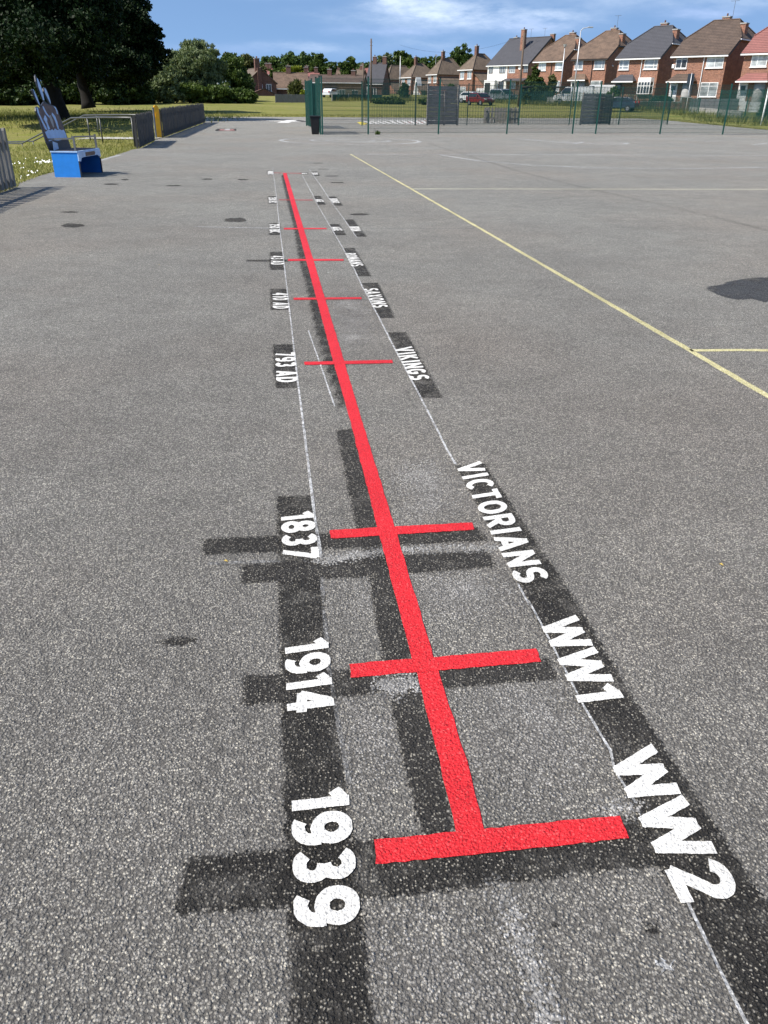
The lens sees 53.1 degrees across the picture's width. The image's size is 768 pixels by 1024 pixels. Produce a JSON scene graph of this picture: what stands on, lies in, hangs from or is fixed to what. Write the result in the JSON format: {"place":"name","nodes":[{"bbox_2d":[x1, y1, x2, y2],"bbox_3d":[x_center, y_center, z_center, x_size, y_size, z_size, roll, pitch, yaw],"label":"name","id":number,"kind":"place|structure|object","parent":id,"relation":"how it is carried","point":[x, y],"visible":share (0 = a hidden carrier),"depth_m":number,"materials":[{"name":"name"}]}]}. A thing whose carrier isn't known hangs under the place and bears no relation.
{"place":"outdoors","nodes":[
{"label":"outdoors","id":0,"kind":"place"},
{"bbox_2d":[0,106,258,145],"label":"rough grass","id":1,"kind":"structure","parent":0,"point":[25,116],"depth_m":55.82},
{"bbox_2d":[60,0,171,108],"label":"broadleaf tree","id":2,"kind":"object","parent":1,"relation":"on","point":[140,52],"visible":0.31,"depth_m":64.00,"materials":[{"name":"green plant"}]},
{"bbox_2d":[0,117,767,1023],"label":"playground surface","id":3,"kind":"object","parent":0,"point":[152,435],"visible":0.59,"depth_m":3.04,"materials":[{"name":"asphalt"}]},
{"bbox_2d":[0,128,15,190],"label":"picket fence","id":4,"kind":"object","parent":3,"relation":"on","point":[7,177],"visible":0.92,"depth_m":13.50,"materials":[{"name":"grey wood"}]},
{"bbox_2d":[30,75,102,176],"bbox_3d":[-6.671,-8.089,16.132,0.798,1.869,1.464,1,28,0],"label":"throne seat","id":5,"kind":"object","parent":3,"relation":"on","point":[68,160],"visible":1,"depth_m":15.94,"materials":[{"name":"blue paint"}]},
{"bbox_2d":[132,111,154,148],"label":"barrier wall","id":6,"kind":"structure","parent":3,"relation":"on","point":[144,128],"depth_m":27.16,"materials":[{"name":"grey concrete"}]},
{"bbox_2d":[153,105,161,137],"bbox_3d":[-9.527,-16.417,32.352,0.200,1.220,0.130,-14,31,-25],"label":"gate post","id":7,"kind":"object","parent":3,"relation":"on","point":[157,120],"visible":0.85,"depth_m":32.32,"materials":[{"name":"metal"}]},
{"bbox_2d":[157,636,197,646],"bbox_3d":[-0.610,0.383,2.293,0.140,0.001,0.070,1,28,0],"label":"dark stain","id":8,"kind":"object","parent":3,"relation":"on","point":[181,641],"visible":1,"depth_m":2.29,"materials":[{"name":"black paint"}]},
{"bbox_2d":[159,103,204,137],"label":"barrier wall","id":9,"kind":"structure","parent":3,"relation":"on","point":[175,119],"depth_m":38.23,"materials":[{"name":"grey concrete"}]},
{"bbox_2d":[269,252,283,269],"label":"blackout patch","id":10,"kind":"object","parent":3,"relation":"on","point":[280,263],"visible":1,"depth_m":7.73,"materials":[{"name":"black paint"}]},
{"bbox_2d":[269,289,290,309],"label":"blackout patch","id":11,"kind":"object","parent":3,"relation":"on","point":[282,291],"visible":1,"depth_m":6.27,"materials":[{"name":"black paint"}]},
{"bbox_2d":[272,344,297,387],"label":"blackout patch","id":12,"kind":"object","parent":3,"relation":"on","point":[287,347],"visible":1,"depth_m":4.68,"materials":[{"name":"black paint"}]},
{"bbox_2d":[275,352,297,381],"bbox_3d":[-0.596,-0.885,4.677,0.128,0.001,0.604,-3,28,-7],"label":"painted date","id":13,"kind":"object","parent":12,"relation":"on","point":[281,373],"visible":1,"depth_m":4.59,"materials":[{"name":"white paint"}]},
{"bbox_2d":[272,167,321,557],"bbox_3d":[-1.505,-4.231,10.966,0.021,0.001,18.873,-3,28,-7],"label":"chalk line","id":14,"kind":"object","parent":3,"relation":"on","point":[312,500],"visible":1,"depth_m":3.84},
{"bbox_2d":[304,78,312,126],"bbox_3d":[-4.377,-23.744,44.809,0.092,2.606,4.541,-4,28,-9],"label":"fence","id":15,"kind":"object","parent":3,"relation":"on","point":[307,101],"visible":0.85,"depth_m":45.34,"materials":[{"name":"green metal"}]},
{"bbox_2d":[308,83,315,125],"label":"court gate","id":16,"kind":"structure","parent":15,"relation":"attached to","point":[314,97],"depth_m":43.28,"materials":[{"name":"green metal"}]},
{"bbox_2d":[281,175,344,407],"bbox_3d":[-1.261,-4.122,10.770,0.200,0.001,15.394,-3,28,-7],"label":"blackout patch","id":17,"kind":"object","parent":3,"relation":"on","point":[321,332],"visible":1,"depth_m":5.93,"materials":[{"name":"black paint"}]},
{"bbox_2d":[310,116,319,133],"bbox_3d":[-3.308,-18.620,37.008,0.520,0.800,0.510,-2,28,-5],"label":"litter bin","id":18,"kind":"object","parent":3,"relation":"on","point":[315,122],"visible":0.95,"depth_m":36.81,"materials":[{"name":"black plastic"}]},
{"bbox_2d":[315,75,320,133],"bbox_3d":[-3.246,-20.007,37.925,0.090,2.598,3.387,-3,28,-7],"label":"fence","id":19,"kind":"object","parent":3,"relation":"on","point":[318,97],"visible":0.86,"depth_m":37.39,"materials":[{"name":"green metal"}]},
{"bbox_2d":[275,495,374,1023],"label":"blackout patch","id":20,"kind":"object","parent":3,"relation":"on","point":[332,969],"visible":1,"depth_m":1.79,"materials":[{"name":"black paint"}]},
{"bbox_2d":[281,511,318,557],"bbox_3d":[-0.316,0.082,2.861,0.130,0.001,0.364,-3,28,-7],"label":"painted date","id":21,"kind":"object","parent":20,"relation":"on","point":[298,526],"visible":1,"depth_m":2.87,"materials":[{"name":"white paint"}]},
{"bbox_2d":[285,637,333,712],"bbox_3d":[-0.213,0.452,2.166,0.130,0.001,0.318,-3,28,-7],"label":"painted date","id":22,"kind":"object","parent":20,"relation":"on","point":[302,704],"visible":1,"depth_m":2.15,"materials":[{"name":"white paint"}]},
{"bbox_2d":[292,787,359,926],"bbox_3d":[-0.130,0.727,1.649,0.134,0.001,0.345,-3,28,-6],"label":"painted date","id":23,"kind":"object","parent":20,"relation":"on","point":[323,915],"visible":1,"depth_m":1.61,"materials":[{"name":"white paint"}]},
{"bbox_2d":[202,527,488,555],"bbox_3d":[-0.137,0.104,2.829,1.082,0.001,0.156,-2,28,-6],"label":"blackout patch","id":24,"kind":"object","parent":3,"relation":"on","point":[265,544],"visible":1,"depth_m":2.82,"materials":[{"name":"black paint"}]},
{"bbox_2d":[321,286,378,348],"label":"scrubbed patch","id":25,"kind":"object","parent":3,"relation":"on","point":[349,335],"visible":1,"depth_m":5.72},
{"bbox_2d":[344,248,370,275],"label":"blackout patch","id":26,"kind":"object","parent":3,"relation":"on","point":[361,269],"visible":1,"depth_m":7.54,"materials":[{"name":"black paint"}]},
{"bbox_2d":[239,550,495,583],"bbox_3d":[-0.050,0.189,2.672,0.914,0.001,0.167,-3,28,-7],"label":"blackout patch","id":27,"kind":"object","parent":3,"relation":"on","point":[309,570],"visible":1,"depth_m":2.67,"materials":[{"name":"black paint"}]},
{"bbox_2d":[329,695,405,796],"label":"scrubbed patch","id":28,"kind":"object","parent":3,"relation":"on","point":[382,743],"visible":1,"depth_m":1.94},
{"bbox_2d":[362,283,394,317],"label":"blackout patch","id":29,"kind":"object","parent":3,"relation":"on","point":[387,312],"visible":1,"depth_m":6.29,"materials":[{"name":"black paint"}]},
{"bbox_2d":[302,175,455,463],"bbox_3d":[-0.739,-3.841,10.249,0.040,0.001,15.588,-3,28,-7],"label":"chalk line","id":30,"kind":"object","parent":3,"relation":"on","point":[444,444],"visible":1,"depth_m":4.64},
{"bbox_2d":[336,429,454,834],"bbox_3d":[-0.036,0.148,2.748,0.136,0.001,2.452,-3,28,-7],"label":"blackout patch","id":31,"kind":"object","parent":3,"relation":"on","point":[421,760],"visible":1,"depth_m":2.06,"materials":[{"name":"black paint"}]},
{"bbox_2d":[371,672,420,698],"bbox_3d":[0.045,0.480,2.121,0.198,0.001,0.148,1,28,0],"label":"chalk smear","id":32,"kind":"object","parent":3,"relation":"on","point":[410,680],"visible":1,"depth_m":2.13},
{"bbox_2d":[240,657,557,704],"bbox_3d":[0.052,0.468,2.146,0.916,0.001,0.158,-2,28,-6],"label":"blackout patch","id":33,"kind":"object","parent":3,"relation":"on","point":[265,689],"visible":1,"depth_m":2.15,"materials":[{"name":"black paint"}]},
{"bbox_2d":[311,542,500,565],"bbox_3d":[0.083,0.142,2.760,0.762,0.001,0.162,-4,28,-9],"label":"chalk smear","id":34,"kind":"object","parent":3,"relation":"on","point":[360,555],"visible":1,"depth_m":2.76},
{"bbox_2d":[388,332,441,397],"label":"blackout patch","id":35,"kind":"object","parent":3,"relation":"on","point":[422,389],"visible":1,"depth_m":4.75,"materials":[{"name":"black paint"}]},
{"bbox_2d":[395,346,428,379],"bbox_3d":[0.168,-0.932,4.784,0.124,0.001,0.702,-3,28,-7],"label":"painted name","id":36,"kind":"object","parent":35,"relation":"on","point":[412,365],"visible":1,"depth_m":4.76,"materials":[{"name":"white paint"}]},
{"bbox_2d":[174,813,659,915],"bbox_3d":[0.090,0.743,1.630,1.062,0.001,0.182,-3,28,-7],"label":"blackout patch","id":37,"kind":"object","parent":3,"relation":"on","point":[283,884],"visible":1,"depth_m":1.62,"materials":[{"name":"black paint"}]},
{"bbox_2d":[386,457,462,521],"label":"scrubbed patch","id":38,"kind":"object","parent":3,"relation":"on","point":[426,483],"visible":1,"depth_m":3.22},
{"bbox_2d":[323,568,526,624],"bbox_3d":[0.133,0.256,2.550,0.825,0.001,0.495,1,28,0],"label":"scrubbed patch","id":39,"kind":"object","parent":3,"relation":"on","point":[459,593],"visible":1,"depth_m":2.52,"materials":[{"name":"asphalt"}]},
{"bbox_2d":[426,84,459,124],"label":"board wall","id":40,"kind":"structure","parent":3,"relation":"on","point":[446,96],"depth_m":50.19,"materials":[{"name":"grey wood"}]},
{"bbox_2d":[283,173,628,863],"bbox_3d":[-0.960,-3.529,9.654,0.631,0.001,18.295,-3,28,-7],"label":"red timeline","id":41,"kind":"object","parent":3,"relation":"on","point":[471,835],"visible":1,"depth_m":2.17,"materials":[{"name":"paint"}]},
{"bbox_2d":[368,891,569,1023],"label":"scrubbed patch","id":42,"kind":"object","parent":3,"relation":"on","point":[463,990],"visible":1,"depth_m":1.42,"materials":[{"name":"asphalt"}]},
{"bbox_2d":[483,107,518,122],"bbox_3d":[8.700,-29.268,56.703,2.899,1.071,2.383,1,28,0],"label":"picket enclosure","id":43,"kind":"object","parent":3,"relation":"on","point":[505,120],"visible":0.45,"depth_m":56.26,"materials":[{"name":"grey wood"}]},
{"bbox_2d":[361,81,673,125],"bbox_3d":[10.139,-27.872,52.767,25.388,2.659,0.728,-12,30,-22],"label":"fence","id":44,"kind":"object","parent":3,"relation":"on","point":[463,117],"visible":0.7,"depth_m":52.30,"materials":[{"name":"green metal"}]},
{"bbox_2d":[448,675,609,807],"bbox_3d":[0.364,0.560,1.982,0.550,0.001,0.605,1,28,0],"label":"scrubbed patch","id":45,"kind":"object","parent":3,"relation":"on","point":[534,717],"visible":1,"depth_m":2.00,"materials":[{"name":"asphalt"}]},
{"bbox_2d":[496,883,566,1023],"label":"chalk smear","id":46,"kind":"object","parent":3,"relation":"on","point":[537,995],"visible":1,"depth_m":1.43},
{"bbox_2d":[320,75,767,134],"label":"fence","id":47,"kind":"object","parent":3,"relation":"on","point":[332,104],"visible":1,"depth_m":39.80,"materials":[{"name":"green metal"}]},
{"bbox_2d":[350,154,767,397],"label":"court line","id":48,"kind":"object","parent":3,"relation":"on","point":[727,372],"visible":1,"depth_m":6.00,"materials":[{"name":"yellow paint"}]},
{"bbox_2d":[518,585,636,802],"bbox_3d":[0.518,0.455,2.178,0.022,0.001,0.928,-3,28,-7],"label":"chalk line","id":49,"kind":"object","parent":3,"relation":"on","point":[586,710],"visible":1,"depth_m":2.05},
{"bbox_2d":[579,92,613,124],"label":"board wall","id":50,"kind":"structure","parent":3,"relation":"on","point":[588,109],"depth_m":54.79,"materials":[{"name":"grey wood"}]},
{"bbox_2d":[456,464,767,1023],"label":"blackout patch","id":51,"kind":"object","parent":3,"relation":"on","point":[744,959],"visible":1,"depth_m":1.75,"materials":[{"name":"black paint"}]},
{"bbox_2d":[458,461,547,582],"bbox_3d":[0.440,0.004,3.024,0.124,0.001,0.996,-3,28,-7],"label":"painted name","id":52,"kind":"object","parent":51,"relation":"on","point":[522,555],"visible":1,"depth_m":2.90,"materials":[{"name":"white paint"}]},
{"bbox_2d":[541,615,623,702],"bbox_3d":[0.565,0.418,2.247,0.132,0.001,0.394,-3,28,-6],"label":"painted name","id":53,"kind":"object","parent":51,"relation":"on","point":[583,674],"visible":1,"depth_m":2.22,"materials":[{"name":"white paint"}]},
{"bbox_2d":[613,744,735,902],"bbox_3d":[0.640,0.685,1.745,0.136,0.001,0.428,-3,28,-6],"label":"painted name","id":54,"kind":"object","parent":51,"relation":"on","point":[671,841],"visible":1,"depth_m":1.72,"materials":[{"name":"white paint"}]},
{"bbox_2d":[598,800,643,817],"bbox_3d":[0.546,0.678,1.760,0.148,0.001,0.099,1,28,0],"label":"chalk smear","id":55,"kind":"object","parent":3,"relation":"on","point":[630,807],"visible":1,"depth_m":1.76},
{"bbox_2d":[687,902,748,1023],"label":"chalk line","id":56,"kind":"object","parent":3,"relation":"on","point":[723,977],"visible":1,"depth_m":1.42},
{"bbox_2d":[689,349,767,350],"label":"court line","id":57,"kind":"object","parent":3,"relation":"on","point":[729,349],"visible":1,"depth_m":5.11,"materials":[{"name":"yellow paint"}]},
{"bbox_2d":[706,277,767,301],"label":"dark stain","id":58,"kind":"object","parent":3,"relation":"on","point":[738,289],"visible":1,"depth_m":6.82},
{"bbox_2d":[0,94,767,181],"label":"grass field","id":59,"kind":"structure","parent":0,"point":[268,105],"depth_m":75.67,"materials":[{"name":"plant"}]},
{"bbox_2d":[0,86,28,105],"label":"bush","id":60,"kind":"object","parent":59,"relation":"on","point":[15,96],"visible":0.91,"depth_m":80.33,"materials":[{"name":"green plant"}]},
{"bbox_2d":[19,80,65,104],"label":"bush","id":61,"kind":"object","parent":59,"relation":"on","point":[31,99],"visible":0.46,"depth_m":82.20,"materials":[{"name":"green plant"}]},
{"bbox_2d":[0,0,128,119],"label":"broadleaf tree","id":62,"kind":"object","parent":59,"relation":"on","point":[44,41],"visible":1,"depth_m":47.73,"materials":[{"name":"green plant"}]},
{"bbox_2d":[58,80,97,104],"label":"bush","id":63,"kind":"object","parent":59,"relation":"on","point":[71,92],"visible":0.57,"depth_m":84.01,"materials":[{"name":"green plant"}]},
{"bbox_2d":[0,127,190,192],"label":"grass","id":64,"kind":"structure","parent":59,"relation":"on","point":[49,166],"depth_m":23.47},
{"bbox_2d":[8,116,135,146],"bbox_3d":[-12.691,-14.821,30.879,0.696,2.090,13.548,-22,35,-36],"label":"handrail","id":65,"kind":"object","parent":64,"relation":"on","point":[87,118],"visible":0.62,"depth_m":28.75,"materials":[{"name":"metal"}]},
{"bbox_2d":[8,114,152,143],"bbox_3d":[-14.884,-17.950,36.693,13.447,2.034,0.146,21,34,34],"label":"handrail","id":66,"kind":"object","parent":64,"relation":"on","point":[82,116],"visible":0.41,"depth_m":35.20,"materials":[{"name":"metal"}]},
{"bbox_2d":[89,81,129,104],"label":"bush","id":67,"kind":"object","parent":59,"relation":"on","point":[113,95],"visible":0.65,"depth_m":84.59,"materials":[{"name":"green plant"}]},
{"bbox_2d":[121,80,157,103],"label":"bush","id":68,"kind":"object","parent":59,"relation":"on","point":[144,93],"visible":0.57,"depth_m":87.19,"materials":[{"name":"green plant"}]},
{"bbox_2d":[147,65,186,103],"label":"bush","id":69,"kind":"object","parent":59,"relation":"on","point":[165,84],"visible":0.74,"depth_m":90.17,"materials":[{"name":"green plant"}]},
{"bbox_2d":[163,48,188,101],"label":"tree","id":70,"kind":"object","parent":59,"relation":"on","point":[177,70],"visible":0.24,"depth_m":94.36,"materials":[{"name":"green plant"}]},
{"bbox_2d":[178,82,207,102],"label":"bush","id":71,"kind":"object","parent":59,"relation":"on","point":[192,92],"visible":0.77,"depth_m":92.31,"materials":[{"name":"green plant"}]},
{"bbox_2d":[172,37,230,101],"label":"tree","id":72,"kind":"object","parent":59,"relation":"on","point":[199,62],"visible":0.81,"depth_m":94.88,"materials":[{"name":"green plant"}]},
{"bbox_2d":[203,84,234,102],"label":"bush","id":73,"kind":"object","parent":59,"relation":"on","point":[218,93],"visible":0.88,"depth_m":93.27,"materials":[{"name":"green plant"}]},
{"bbox_2d":[219,54,252,88],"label":"leafy tree","id":74,"kind":"object","parent":59,"relation":"on","point":[237,74],"visible":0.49,"depth_m":101.23,"materials":[{"name":"green plant"}]},
{"bbox_2d":[227,85,258,103],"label":"bush","id":75,"kind":"object","parent":59,"relation":"on","point":[242,95],"visible":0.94,"depth_m":94.38,"materials":[{"name":"green plant"}]},
{"bbox_2d":[223,52,270,72],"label":"skyline tree","id":76,"kind":"object","parent":59,"relation":"on","point":[248,61],"visible":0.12,"depth_m":197.52,"materials":[{"name":"green plant"}]},
{"bbox_2d":[247,56,277,95],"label":"house","id":77,"kind":"structure","parent":59,"relation":"on","point":[266,83],"depth_m":145.34,"materials":[{"name":"brown brick"}]},
{"bbox_2d":[260,55,281,68],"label":"skyline tree","id":78,"kind":"object","parent":59,"relation":"on","point":[273,59],"visible":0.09,"depth_m":232.34,"materials":[{"name":"green plant"}]},
{"bbox_2d":[272,50,305,70],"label":"skyline tree","id":79,"kind":"object","parent":59,"relation":"on","point":[291,58],"visible":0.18,"depth_m":232.06,"materials":[{"name":"green plant"}]},
{"bbox_2d":[275,94,304,102],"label":"garden fence","id":80,"kind":"object","parent":59,"relation":"on","point":[289,98],"visible":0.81,"depth_m":101.24,"materials":[{"name":"grey wood"}]},
{"bbox_2d":[273,64,307,94],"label":"house","id":81,"kind":"structure","parent":59,"relation":"on","point":[282,79],"depth_m":151.91,"materials":[{"name":"brown brick"}]},
{"bbox_2d":[287,78,304,94],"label":"bush","id":82,"kind":"object","parent":59,"relation":"on","point":[295,86],"visible":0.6,"depth_m":106.31,"materials":[{"name":"green plant"}]},
{"bbox_2d":[309,53,328,73],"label":"skyline tree","id":83,"kind":"object","parent":59,"relation":"on","point":[318,60],"visible":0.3,"depth_m":211.20,"materials":[{"name":"green plant"}]},
{"bbox_2d":[308,67,365,94],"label":"house","id":84,"kind":"structure","parent":59,"relation":"on","point":[345,81],"depth_m":163.45,"materials":[{"name":"beige brick"}]},
{"bbox_2d":[337,56,357,74],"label":"skyline tree","id":85,"kind":"object","parent":59,"relation":"on","point":[346,67],"visible":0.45,"depth_m":220.22,"materials":[{"name":"green plant"}]},
{"bbox_2d":[366,55,389,94],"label":"house","id":86,"kind":"structure","parent":59,"relation":"on","point":[380,72],"depth_m":176.34,"materials":[{"name":"grey brick"}]},
{"bbox_2d":[388,65,407,93],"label":"house","id":87,"kind":"structure","parent":59,"relation":"on","point":[395,73],"depth_m":200.06,"materials":[{"name":"red brick"}]},
{"bbox_2d":[393,50,411,64],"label":"skyline tree","id":88,"kind":"object","parent":59,"relation":"on","point":[401,53],"visible":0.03,"depth_m":266.28,"materials":[{"name":"green plant"}]},
{"bbox_2d":[399,57,429,94],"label":"house","id":89,"kind":"structure","parent":59,"relation":"on","point":[419,71],"depth_m":187.94,"materials":[{"name":"red brick"}]},
{"bbox_2d":[426,50,459,94],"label":"house","id":90,"kind":"structure","parent":59,"relation":"on","point":[443,68],"depth_m":175.39,"materials":[{"name":"red brick"}]},
{"bbox_2d":[445,43,472,64],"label":"skyline tree","id":91,"kind":"object","parent":59,"relation":"on","point":[458,54],"visible":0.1,"depth_m":205.37,"materials":[{"name":"green plant"}]},
{"bbox_2d":[457,44,490,92],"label":"house","id":92,"kind":"structure","parent":59,"relation":"on","point":[474,68],"depth_m":155.82,"materials":[{"name":"red brick"}]},
{"bbox_2d":[338,89,700,113],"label":"boundary fence","id":93,"kind":"object","parent":59,"relation":"on","point":[408,94],"visible":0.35,"depth_m":96.84,"materials":[{"name":"green metal"}]},
{"bbox_2d":[484,27,555,93],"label":"house","id":94,"kind":"structure","parent":59,"relation":"on","point":[503,65],"depth_m":141.66,"materials":[{"name":"grey brick"}]},
{"bbox_2d":[522,64,546,97],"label":"conifer tree","id":95,"kind":"object","parent":59,"relation":"on","point":[534,77],"visible":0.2,"depth_m":104.01,"materials":[{"name":"green plant"}]},
{"bbox_2d":[336,96,767,125],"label":"tall grass","id":96,"kind":"structure","parent":59,"relation":"on","point":[645,108],"depth_m":77.24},
{"bbox_2d":[533,30,585,93],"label":"house","id":97,"kind":"structure","parent":59,"relation":"on","point":[548,60],"depth_m":121.07,"materials":[{"name":"red brick"}]},
{"bbox_2d":[567,15,631,86],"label":"house","id":98,"kind":"structure","parent":59,"relation":"on","point":[597,56],"depth_m":110.76,"materials":[{"name":"red brick"}]},
{"bbox_2d":[611,20,685,99],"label":"house","id":99,"kind":"structure","parent":59,"relation":"on","point":[645,58],"depth_m":98.75,"materials":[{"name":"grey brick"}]},
{"bbox_2d":[643,59,657,69],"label":"window","id":100,"kind":"structure","parent":99,"relation":"in","point":[650,64],"depth_m":97.51,"materials":[{"name":"white plastic"}]},
{"bbox_2d":[666,0,755,101],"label":"house","id":101,"kind":"structure","parent":59,"relation":"on","point":[708,54],"depth_m":88.50,"materials":[{"name":"red brick"}]},
{"bbox_2d":[698,82,718,97],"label":"window","id":102,"kind":"structure","parent":101,"relation":"in","point":[706,83],"depth_m":88.49,"materials":[{"name":"white plastic"}]},
{"bbox_2d":[704,56,724,68],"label":"window","id":103,"kind":"structure","parent":101,"relation":"in","point":[712,62],"depth_m":87.14,"materials":[{"name":"white plastic"}]},
{"bbox_2d":[689,99,738,108],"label":"metal panel fence","id":104,"kind":"object","parent":59,"relation":"on","point":[709,102],"visible":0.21,"depth_m":83.69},
{"bbox_2d":[716,89,767,123],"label":"boundary fence","id":105,"kind":"object","parent":59,"relation":"on","point":[737,103],"visible":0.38,"depth_m":59.04,"materials":[{"name":"green metal"}]},
{"bbox_2d":[735,26,767,108],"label":"house","id":106,"kind":"structure","parent":59,"relation":"on","point":[754,71],"depth_m":81.83,"materials":[{"name":"red brick"}]},
{"bbox_2d":[749,55,767,67],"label":"window","id":107,"kind":"structure","parent":106,"relation":"in","point":[758,61],"depth_m":81.40,"materials":[{"name":"white plastic"}]},
{"bbox_2d":[147,0,767,64],"label":"sky","id":108,"kind":"structure","parent":0,"point":[339,30],"materials":[{"name":"blue"}]},
{"bbox_2d":[206,113,767,129],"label":"grass verge","id":109,"kind":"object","parent":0,"point":[327,115],"depth_m":67.86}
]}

